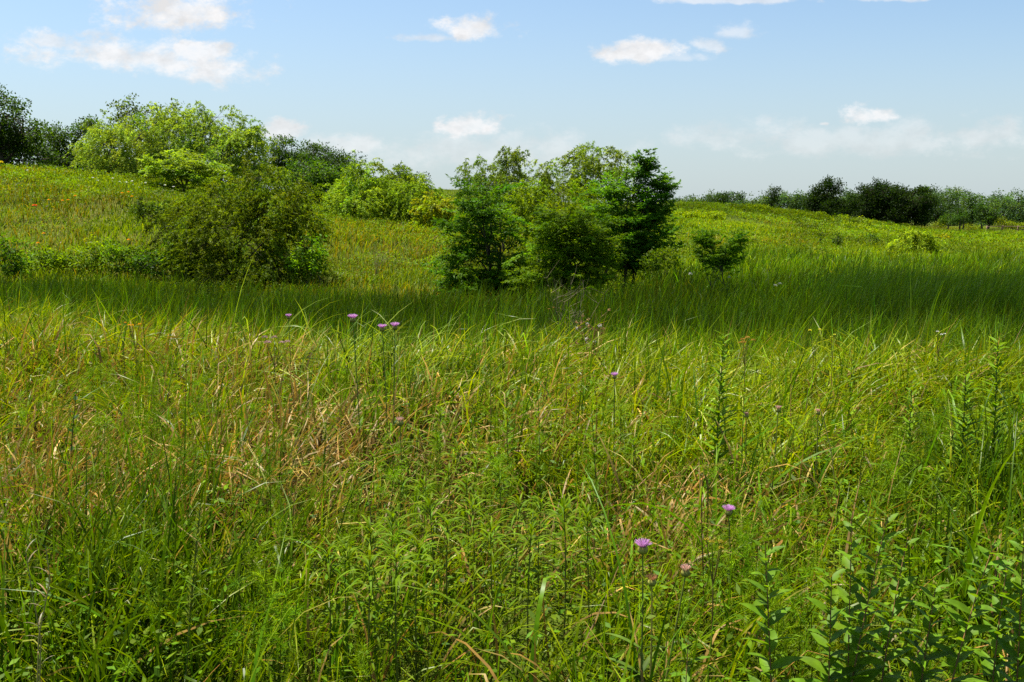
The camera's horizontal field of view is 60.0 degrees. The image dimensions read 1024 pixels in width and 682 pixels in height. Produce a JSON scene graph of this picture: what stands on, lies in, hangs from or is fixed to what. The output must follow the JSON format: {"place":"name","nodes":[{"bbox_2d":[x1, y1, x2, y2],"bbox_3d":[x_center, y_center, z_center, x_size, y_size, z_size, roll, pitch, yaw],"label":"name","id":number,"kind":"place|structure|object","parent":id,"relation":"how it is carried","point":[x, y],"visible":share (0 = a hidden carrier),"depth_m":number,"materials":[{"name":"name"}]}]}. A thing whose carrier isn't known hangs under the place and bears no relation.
{"place":"outdoors","nodes":[
{"label":"outdoors","id":0,"kind":"place"},
{"bbox_2d":[0,175,1023,681],"bbox_3d":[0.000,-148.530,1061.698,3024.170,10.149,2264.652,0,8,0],"label":"ground","id":1,"kind":"structure","parent":0,"point":[522,609],"depth_m":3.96,"materials":[{"name":"green plant"}]},
{"bbox_2d":[0,231,36,281],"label":"bush","id":2,"kind":"object","parent":1,"relation":"on","point":[11,254],"visible":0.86,"depth_m":31.79,"materials":[{"name":"green plant"}]},
{"bbox_2d":[24,546,50,681],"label":"dry stalk","id":3,"kind":"object","parent":1,"relation":"on","point":[48,572],"visible":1,"depth_m":2.44,"materials":[{"name":"brown plant"}]},
{"bbox_2d":[0,84,75,169],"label":"oak tree","id":4,"kind":"object","parent":1,"relation":"on","point":[14,141],"visible":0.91,"depth_m":64.52,"materials":[{"name":"green plant"}]},
{"bbox_2d":[20,239,79,274],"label":"bush","id":5,"kind":"object","parent":1,"relation":"on","point":[46,260],"visible":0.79,"depth_m":33.56,"materials":[{"name":"green plant"}]},
{"bbox_2d":[33,114,114,171],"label":"oak tree","id":6,"kind":"object","parent":1,"relation":"on","point":[62,142],"visible":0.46,"depth_m":71.61,"materials":[{"name":"green plant"}]},
{"bbox_2d":[57,234,115,272],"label":"bush","id":7,"kind":"object","parent":1,"relation":"on","point":[88,260],"visible":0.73,"depth_m":33.65,"materials":[{"name":"green plant"}]},
{"bbox_2d":[63,109,182,180],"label":"willow tree","id":8,"kind":"object","parent":1,"relation":"on","point":[112,158],"visible":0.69,"depth_m":61.72,"materials":[{"name":"green plant"}]},
{"bbox_2d":[98,237,152,278],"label":"bush","id":9,"kind":"object","parent":1,"relation":"on","point":[119,253],"visible":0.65,"depth_m":32.91,"materials":[{"name":"green plant"}]},
{"bbox_2d":[105,92,184,168],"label":"cottonwood tree","id":10,"kind":"object","parent":1,"relation":"on","point":[135,110],"visible":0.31,"depth_m":79.36,"materials":[{"name":"green plant"}]},
{"bbox_2d":[125,195,195,275],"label":"thin shrub","id":11,"kind":"object","parent":1,"relation":"on","point":[141,207],"visible":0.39,"depth_m":33.59,"materials":[{"name":"green plant"}]},
{"bbox_2d":[126,239,197,281],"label":"dark bush","id":12,"kind":"object","parent":1,"relation":"on","point":[153,264],"visible":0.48,"depth_m":32.07,"materials":[{"name":"green plant"}]},
{"bbox_2d":[134,148,233,191],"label":"locust sapling","id":13,"kind":"object","parent":1,"relation":"on","point":[185,169],"visible":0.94,"depth_m":56.13,"materials":[{"name":"green plant"}]},
{"bbox_2d":[123,101,255,192],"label":"willow tree","id":14,"kind":"object","parent":1,"relation":"on","point":[182,124],"visible":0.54,"depth_m":62.51,"materials":[{"name":"green plant"}]},
{"bbox_2d":[184,503,202,681],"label":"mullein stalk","id":15,"kind":"object","parent":1,"relation":"on","point":[191,592],"visible":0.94,"depth_m":2.99,"materials":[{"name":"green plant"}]},
{"bbox_2d":[184,109,290,194],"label":"leaning tree","id":16,"kind":"object","parent":1,"relation":"on","point":[247,135],"visible":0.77,"depth_m":59.22,"materials":[{"name":"green plant"}]},
{"bbox_2d":[152,156,341,290],"bbox_3d":[-9.660,-4.147,32.891,6.866,5.398,7.784,0,8,0],"label":"shrub","id":17,"kind":"object","parent":1,"relation":"on","point":[200,216],"visible":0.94,"depth_m":32.06,"materials":[{"name":"green plant"}]},
{"bbox_2d":[242,133,323,189],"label":"oak tree","id":18,"kind":"object","parent":1,"relation":"on","point":[284,154],"visible":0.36,"depth_m":83.94,"materials":[{"name":"green plant"}]},
{"bbox_2d":[281,233,331,287],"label":"leafy bush","id":19,"kind":"object","parent":1,"relation":"on","point":[312,262],"visible":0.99,"depth_m":31.34,"materials":[{"name":"green plant"}]},
{"bbox_2d":[289,139,339,173],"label":"oak tree","id":20,"kind":"object","parent":1,"relation":"on","point":[314,149],"visible":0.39,"depth_m":87.98,"materials":[{"name":"green plant"}]},
{"bbox_2d":[280,152,361,205],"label":"hackberry tree","id":21,"kind":"object","parent":1,"relation":"on","point":[314,177],"visible":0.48,"depth_m":68.08,"materials":[{"name":"green plant"}]},
{"bbox_2d":[299,539,361,681],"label":"wild sunflower","id":22,"kind":"object","parent":1,"relation":"on","point":[329,570],"visible":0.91,"depth_m":3.04,"materials":[{"name":"green plant"}]},
{"bbox_2d":[317,147,367,187],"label":"oak tree","id":23,"kind":"object","parent":1,"relation":"on","point":[337,159],"visible":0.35,"depth_m":85.79,"materials":[{"name":"green plant"}]},
{"bbox_2d":[314,533,377,681],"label":"wild sunflower","id":24,"kind":"object","parent":1,"relation":"on","point":[344,553],"visible":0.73,"depth_m":3.09,"materials":[{"name":"green plant"}]},
{"bbox_2d":[319,149,401,222],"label":"young tree","id":25,"kind":"object","parent":1,"relation":"on","point":[362,199],"visible":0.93,"depth_m":57.84,"materials":[{"name":"green plant"}]},
{"bbox_2d":[348,314,374,495],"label":"thistle","id":26,"kind":"object","parent":1,"relation":"on","point":[352,318],"visible":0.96,"depth_m":5.29,"materials":[{"name":"green plant"}]},
{"bbox_2d":[327,543,404,681],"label":"wild sunflower","id":27,"kind":"object","parent":1,"relation":"on","point":[371,560],"visible":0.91,"depth_m":2.89,"materials":[{"name":"green plant"}]},
{"bbox_2d":[337,515,408,675],"bbox_3d":[-0.513,0.949,3.178,0.255,0.645,0.234,3,8,20],"label":"wild sunflower","id":28,"kind":"object","parent":1,"relation":"on","point":[368,522],"visible":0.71,"depth_m":3.16,"materials":[{"name":"green plant"}]},
{"bbox_2d":[353,446,393,551],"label":"wild sunflower","id":29,"kind":"object","parent":1,"relation":"on","point":[373,460],"visible":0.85,"depth_m":4.41,"materials":[{"name":"green plant"}]},
{"bbox_2d":[362,500,425,667],"bbox_3d":[-0.448,0.924,3.337,0.270,0.657,0.244,-1,8,-6],"label":"wild sunflower","id":30,"kind":"object","parent":1,"relation":"on","point":[388,512],"visible":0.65,"depth_m":3.29,"materials":[{"name":"green plant"}]},
{"bbox_2d":[354,544,436,681],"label":"wild sunflower","id":31,"kind":"object","parent":1,"relation":"on","point":[396,568],"visible":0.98,"depth_m":2.86,"materials":[{"name":"green plant"}]},
{"bbox_2d":[368,160,431,219],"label":"young tree","id":32,"kind":"object","parent":1,"relation":"on","point":[402,175],"visible":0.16,"depth_m":61.85,"materials":[{"name":"green plant"}]},
{"bbox_2d":[379,472,422,574],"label":"wild sunflower","id":33,"kind":"object","parent":1,"relation":"on","point":[401,485],"visible":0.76,"depth_m":4.11,"materials":[{"name":"green plant"}]},
{"bbox_2d":[372,173,450,225],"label":"young tree","id":34,"kind":"object","parent":1,"relation":"on","point":[398,202],"visible":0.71,"depth_m":58.55,"materials":[{"name":"green plant"}]},
{"bbox_2d":[383,533,444,679],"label":"wild sunflower","id":35,"kind":"object","parent":1,"relation":"on","point":[416,544],"visible":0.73,"depth_m":3.13,"materials":[{"name":"green plant"}]},
{"bbox_2d":[405,476,446,588],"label":"wild sunflower","id":36,"kind":"object","parent":1,"relation":"on","point":[423,485],"visible":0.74,"depth_m":4.04,"materials":[{"name":"green plant"}]},
{"bbox_2d":[408,190,456,228],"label":"young tree","id":37,"kind":"object","parent":1,"relation":"on","point":[433,208],"visible":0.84,"depth_m":56.74,"materials":[{"name":"green plant"}]},
{"bbox_2d":[399,491,468,658],"bbox_3d":[-0.298,0.908,3.400,0.274,0.668,0.248,-6,10,-36],"label":"wild sunflower","id":38,"kind":"object","parent":1,"relation":"on","point":[428,501],"visible":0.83,"depth_m":3.39,"materials":[{"name":"green plant"}]},
{"bbox_2d":[414,511,479,671],"bbox_3d":[-0.240,0.940,3.288,0.274,0.631,0.232,2,8,15],"label":"wild sunflower","id":39,"kind":"object","parent":1,"relation":"on","point":[447,540],"visible":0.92,"depth_m":3.26,"materials":[{"name":"green plant"}]},
{"bbox_2d":[429,462,466,554],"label":"wild sunflower","id":40,"kind":"object","parent":1,"relation":"on","point":[448,477],"visible":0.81,"depth_m":4.32,"materials":[{"name":"green plant"}]},
{"bbox_2d":[437,439,473,542],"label":"wild sunflower","id":41,"kind":"object","parent":1,"relation":"on","point":[457,452],"visible":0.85,"depth_m":4.57,"materials":[{"name":"green plant"}]},
{"bbox_2d":[441,472,492,589],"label":"wild sunflower","id":42,"kind":"object","parent":1,"relation":"on","point":[466,487],"visible":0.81,"depth_m":3.98,"materials":[{"name":"green plant"}]},
{"bbox_2d":[450,495,496,632],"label":"wild sunflower","id":43,"kind":"object","parent":1,"relation":"on","point":[471,505],"visible":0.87,"depth_m":3.62,"materials":[{"name":"green plant"}]},
{"bbox_2d":[421,174,536,300],"bbox_3d":[-0.899,-3.561,31.030,4.676,4.469,4.568,0,8,0],"label":"locust tree","id":44,"kind":"object","parent":1,"relation":"on","point":[481,216],"visible":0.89,"depth_m":30.52,"materials":[{"name":"green plant"}]},
{"bbox_2d":[469,512,515,666],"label":"wild sunflower","id":45,"kind":"object","parent":1,"relation":"on","point":[490,534],"visible":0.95,"depth_m":3.32,"materials":[{"name":"green plant"}]},
{"bbox_2d":[452,144,534,268],"bbox_3d":[-0.687,-5.575,37.985,3.696,5.632,3.828,0,8,0],"label":"willow tree","id":46,"kind":"object","parent":1,"relation":"on","point":[516,159],"visible":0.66,"depth_m":37.57,"materials":[{"name":"green plant"}]},
{"bbox_2d":[477,463,522,572],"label":"wild sunflower","id":47,"kind":"object","parent":1,"relation":"on","point":[498,476],"visible":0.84,"depth_m":4.23,"materials":[{"name":"green plant"}]},
{"bbox_2d":[499,389,517,521],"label":"weed plant","id":48,"kind":"object","parent":1,"relation":"on","point":[509,439],"visible":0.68,"depth_m":4.93,"materials":[{"name":"green plant"}]},
{"bbox_2d":[0,326,1023,681],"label":"feathery weeds","id":49,"kind":"object","parent":1,"relation":"on","point":[284,646],"visible":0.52,"depth_m":4.27,"materials":[{"name":"green plant"}]},
{"bbox_2d":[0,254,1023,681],"bbox_3d":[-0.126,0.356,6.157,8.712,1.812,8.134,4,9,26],"label":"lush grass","id":50,"kind":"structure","parent":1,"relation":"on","point":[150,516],"depth_m":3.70,"materials":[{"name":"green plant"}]},
{"bbox_2d":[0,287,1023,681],"bbox_3d":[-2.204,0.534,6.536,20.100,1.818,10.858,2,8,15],"label":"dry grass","id":51,"kind":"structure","parent":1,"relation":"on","point":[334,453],"depth_m":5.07,"materials":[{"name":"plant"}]},
{"bbox_2d":[0,238,1023,375],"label":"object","id":52,"kind":"object","parent":1,"relation":"on","point":[1002,275],"visible":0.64,"depth_m":21.75,"materials":[{"name":"green plant"}]},
{"bbox_2d":[0,163,1023,318],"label":"hillside grass","id":53,"kind":"structure","parent":1,"relation":"on","point":[347,238],"depth_m":44.69,"materials":[{"name":"green plant"}]},
{"bbox_2d":[0,324,1023,681],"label":"undergrowth","id":54,"kind":"object","parent":1,"relation":"on","point":[506,642],"visible":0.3,"depth_m":3.59,"materials":[{"name":"green plant"}]},
{"bbox_2d":[0,162,1023,349],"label":"hillside forbs","id":55,"kind":"object","parent":1,"relation":"on","point":[987,236],"visible":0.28,"depth_m":55.16,"materials":[{"name":"green plant"}]},
{"bbox_2d":[4,138,1023,226],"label":"woods","id":56,"kind":"object","parent":1,"relation":"on","point":[1009,211],"visible":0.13,"depth_m":228.97,"materials":[{"name":"green plant"}]},
{"bbox_2d":[492,492,542,632],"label":"wild sunflower","id":57,"kind":"object","parent":1,"relation":"on","point":[518,502],"visible":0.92,"depth_m":3.58,"materials":[{"name":"green plant"}]},
{"bbox_2d":[496,520,563,667],"bbox_3d":[0.064,0.949,3.273,0.264,0.607,0.224,-4,9,-27],"label":"wild sunflower","id":58,"kind":"object","parent":1,"relation":"on","point":[532,526],"visible":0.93,"depth_m":3.25,"materials":[{"name":"green plant"}]},
{"bbox_2d":[510,489,562,625],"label":"wild sunflower","id":59,"kind":"object","parent":1,"relation":"on","point":[539,503],"visible":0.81,"depth_m":3.63,"materials":[{"name":"green plant"}]},
{"bbox_2d":[528,392,549,515],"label":"milkweed","id":60,"kind":"object","parent":1,"relation":"on","point":[539,436],"visible":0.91,"depth_m":4.93,"materials":[{"name":"green plant"}]},
{"bbox_2d":[511,157,568,261],"bbox_3d":[1.198,-5.513,39.417,3.227,5.173,2.925,-3,8,-21],"label":"willow tree","id":61,"kind":"object","parent":1,"relation":"on","point":[546,175],"visible":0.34,"depth_m":38.59,"materials":[{"name":"green plant"}]},
{"bbox_2d":[499,177,610,272],"bbox_3d":[1.832,-4.387,35.458,5.122,4.365,3.332,-5,9,-30],"label":"willow bush","id":62,"kind":"object","parent":1,"relation":"on","point":[534,195],"visible":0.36,"depth_m":34.81,"materials":[{"name":"green plant"}]},
{"bbox_2d":[498,183,628,298],"bbox_3d":[1.700,-3.175,29.437,4.465,4.023,3.634,0,8,0],"label":"locust tree","id":63,"kind":"object","parent":1,"relation":"on","point":[576,248],"visible":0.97,"depth_m":29.00,"materials":[{"name":"green plant"}]},
{"bbox_2d":[530,493,598,664],"bbox_3d":[0.200,0.906,3.357,0.288,0.665,0.245,1,8,11],"label":"wild sunflower","id":64,"kind":"object","parent":1,"relation":"on","point":[564,508],"visible":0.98,"depth_m":3.34,"materials":[{"name":"green plant"}]},
{"bbox_2d":[542,261,613,346],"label":"dead shrub","id":65,"kind":"object","parent":1,"relation":"on","point":[563,302],"visible":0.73,"depth_m":13.03,"materials":[{"name":"plant"}]},
{"bbox_2d":[562,501,616,646],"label":"wild sunflower","id":66,"kind":"object","parent":1,"relation":"on","point":[587,565],"visible":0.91,"depth_m":3.46,"materials":[{"name":"green plant"}]},
{"bbox_2d":[542,141,637,272],"bbox_3d":[3.351,-5.610,38.226,3.506,5.860,4.967,-6,10,-37],"label":"willow tree","id":67,"kind":"object","parent":1,"relation":"on","point":[586,169],"visible":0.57,"depth_m":37.27,"materials":[{"name":"green plant"}]},
{"bbox_2d":[570,308,610,370],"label":"fluffy weed","id":68,"kind":"object","parent":1,"relation":"on","point":[592,328],"visible":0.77,"depth_m":8.67,"materials":[{"name":"green plant"}]},
{"bbox_2d":[582,406,607,525],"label":"milkweed","id":69,"kind":"object","parent":1,"relation":"on","point":[594,456],"visible":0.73,"depth_m":4.63,"materials":[{"name":"green plant"}]},
{"bbox_2d":[569,148,688,287],"bbox_3d":[4.365,-4.375,32.521,4.242,5.334,3.849,7,10,41],"label":"locust tree","id":70,"kind":"object","parent":1,"relation":"on","point":[639,239],"visible":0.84,"depth_m":32.29,"materials":[{"name":"green plant"}]},
{"bbox_2d":[599,538,667,675],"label":"thistle","id":71,"kind":"object","parent":1,"relation":"on","point":[643,544],"visible":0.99,"depth_m":2.76,"materials":[{"name":"green plant"}]},
{"bbox_2d":[618,437,653,540],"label":"wild sunflower","id":72,"kind":"object","parent":1,"relation":"on","point":[633,452],"visible":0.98,"depth_m":4.52,"materials":[{"name":"green plant"}]},
{"bbox_2d":[624,573,656,681],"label":"thistle","id":73,"kind":"object","parent":1,"relation":"on","point":[653,582],"visible":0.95,"depth_m":2.69,"materials":[{"name":"green plant"}]},
{"bbox_2d":[637,245,684,280],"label":"leafy bush","id":74,"kind":"object","parent":1,"relation":"on","point":[661,253],"visible":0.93,"depth_m":30.69,"materials":[{"name":"green plant"}]},
{"bbox_2d":[665,564,695,681],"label":"thistle","id":75,"kind":"object","parent":1,"relation":"on","point":[685,571],"visible":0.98,"depth_m":2.73,"materials":[{"name":"green plant"}]},
{"bbox_2d":[669,628,710,681],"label":"ironweed","id":76,"kind":"object","parent":1,"relation":"on","point":[684,645],"visible":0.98,"depth_m":2.54,"materials":[{"name":"green plant"}]},
{"bbox_2d":[704,537,723,681],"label":"umbel flower","id":77,"kind":"object","parent":1,"relation":"on","point":[712,579],"visible":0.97,"depth_m":2.88,"materials":[{"name":"green plant"}]},
{"bbox_2d":[696,330,739,495],"bbox_3d":[1.164,0.466,5.036,0.282,1.086,0.238,-8,11,-44],"label":"tall leafy spike","id":78,"kind":"object","parent":1,"relation":"on","point":[718,432],"visible":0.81,"depth_m":5.05,"materials":[{"name":"green plant"}]},
{"bbox_2d":[686,226,756,293],"bbox_3d":[6.480,-2.322,27.960,2.100,2.607,1.730,-5,9,-33],"label":"locust sapling","id":79,"kind":"object","parent":1,"relation":"on","point":[721,261],"visible":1,"depth_m":27.77,"materials":[{"name":"green plant"}]},
{"bbox_2d":[701,504,750,633],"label":"thistle","id":80,"kind":"object","parent":1,"relation":"on","point":[729,508],"visible":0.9,"depth_m":3.54,"materials":[{"name":"green plant"}]},
{"bbox_2d":[728,385,754,502],"bbox_3d":[1.218,0.638,4.720,0.164,0.827,0.159,7,11,42],"label":"tall leafy spike","id":81,"kind":"object","parent":1,"relation":"on","point":[743,422],"visible":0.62,"depth_m":4.72,"materials":[{"name":"green plant"}]},
{"bbox_2d":[758,185,782,207],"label":"crest tree","id":82,"kind":"object","parent":1,"relation":"on","point":[772,199],"visible":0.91,"depth_m":123.11,"materials":[{"name":"green plant"}]},
{"bbox_2d":[740,533,802,681],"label":"ironweed","id":83,"kind":"object","parent":1,"relation":"on","point":[771,640],"visible":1,"depth_m":2.45,"materials":[{"name":"green plant"}]},
{"bbox_2d":[670,203,901,237],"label":"goldenrod drift","id":84,"kind":"object","parent":1,"relation":"on","point":[722,215],"visible":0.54,"depth_m":81.98,"materials":[{"name":"green plant"}]},
{"bbox_2d":[792,555,860,681],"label":"ironweed","id":85,"kind":"object","parent":1,"relation":"on","point":[828,673],"visible":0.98,"depth_m":2.48,"materials":[{"name":"green plant"}]},
{"bbox_2d":[799,174,853,216],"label":"oak tree","id":86,"kind":"object","parent":1,"relation":"on","point":[829,204],"visible":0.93,"depth_m":113.42,"materials":[{"name":"green plant"}]},
{"bbox_2d":[812,475,859,585],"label":"wild sunflower","id":87,"kind":"object","parent":1,"relation":"on","point":[843,497],"visible":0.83,"depth_m":3.88,"materials":[{"name":"green plant"}]},
{"bbox_2d":[819,500,878,680],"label":"ironweed","id":88,"kind":"object","parent":1,"relation":"on","point":[847,599],"visible":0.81,"depth_m":2.55,"materials":[{"name":"green plant"}]},
{"bbox_2d":[835,350,862,470],"bbox_3d":[2.099,0.515,5.533,0.191,0.926,0.209,-5,9,-31],"label":"tall leafy spike","id":89,"kind":"object","parent":1,"relation":"on","point":[851,392],"visible":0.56,"depth_m":5.50,"materials":[{"name":"green plant"}]},
{"bbox_2d":[822,505,906,681],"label":"ironweed","id":90,"kind":"object","parent":1,"relation":"on","point":[862,662],"visible":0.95,"depth_m":2.49,"materials":[{"name":"green plant"}]},
{"bbox_2d":[842,176,944,226],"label":"oak tree","id":91,"kind":"object","parent":1,"relation":"on","point":[878,206],"visible":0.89,"depth_m":110.76,"materials":[{"name":"green plant"}]},
{"bbox_2d":[856,527,933,681],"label":"ironweed","id":92,"kind":"object","parent":1,"relation":"on","point":[898,605],"visible":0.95,"depth_m":2.55,"materials":[{"name":"green plant"}]},
{"bbox_2d":[889,378,925,506],"bbox_3d":[2.195,0.626,4.932,0.225,0.865,0.223,0,8,0],"label":"tall leafy spike","id":93,"kind":"object","parent":1,"relation":"on","point":[908,432],"visible":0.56,"depth_m":4.91,"materials":[{"name":"green plant"}]},
{"bbox_2d":[884,225,945,254],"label":"yellow bush","id":94,"kind":"object","parent":1,"relation":"on","point":[928,238],"visible":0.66,"depth_m":56.30,"materials":[{"name":"green plant"}]},
{"bbox_2d":[900,575,955,681],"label":"ironweed","id":95,"kind":"object","parent":1,"relation":"on","point":[934,638],"visible":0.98,"depth_m":2.53,"materials":[{"name":"green plant"}]},
{"bbox_2d":[912,465,956,577],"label":"wild sunflower","id":96,"kind":"object","parent":1,"relation":"on","point":[935,475],"visible":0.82,"depth_m":4.17,"materials":[{"name":"green plant"}]},
{"bbox_2d":[949,205,972,228],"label":"tree","id":97,"kind":"object","parent":1,"relation":"on","point":[960,215],"visible":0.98,"depth_m":140.57,"materials":[{"name":"green plant"}]},
{"bbox_2d":[939,367,984,494],"bbox_3d":[2.456,0.603,4.817,0.278,0.949,0.266,0,8,0],"label":"tall leafy spike","id":98,"kind":"object","parent":1,"relation":"on","point":[965,425],"visible":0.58,"depth_m":4.81,"materials":[{"name":"green plant"}]},
{"bbox_2d":[919,528,1011,681],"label":"ironweed","id":99,"kind":"object","parent":1,"relation":"on","point":[965,634],"visible":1,"depth_m":2.52,"materials":[{"name":"green plant"}]},
{"bbox_2d":[942,482,990,590],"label":"wild sunflower","id":100,"kind":"object","parent":1,"relation":"on","point":[968,490],"visible":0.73,"depth_m":4.03,"materials":[{"name":"green plant"}]},
{"bbox_2d":[970,199,1004,228],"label":"tree","id":101,"kind":"object","parent":1,"relation":"on","point":[988,218],"visible":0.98,"depth_m":138.25,"materials":[{"name":"green plant"}]},
{"bbox_2d":[970,336,1015,507],"bbox_3d":[2.675,0.509,4.913,0.273,1.112,0.270,0,8,0],"label":"tall leafy spike","id":102,"kind":"object","parent":1,"relation":"on","point":[996,388],"visible":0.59,"depth_m":4.89,"materials":[{"name":"green plant"}]},
{"bbox_2d":[964,550,1023,681],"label":"ironweed","id":103,"kind":"object","parent":1,"relation":"on","point":[989,670],"visible":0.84,"depth_m":2.58,"materials":[{"name":"green plant"}]},
{"bbox_2d":[988,522,1023,681],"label":"ironweed","id":104,"kind":"object","parent":1,"relation":"on","point":[1008,648],"visible":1,"depth_m":2.50,"materials":[{"name":"green plant"}]},
{"bbox_2d":[0,0,1023,215],"label":"sky","id":105,"kind":"structure","parent":0,"point":[748,96],"materials":[{"name":"blue"}]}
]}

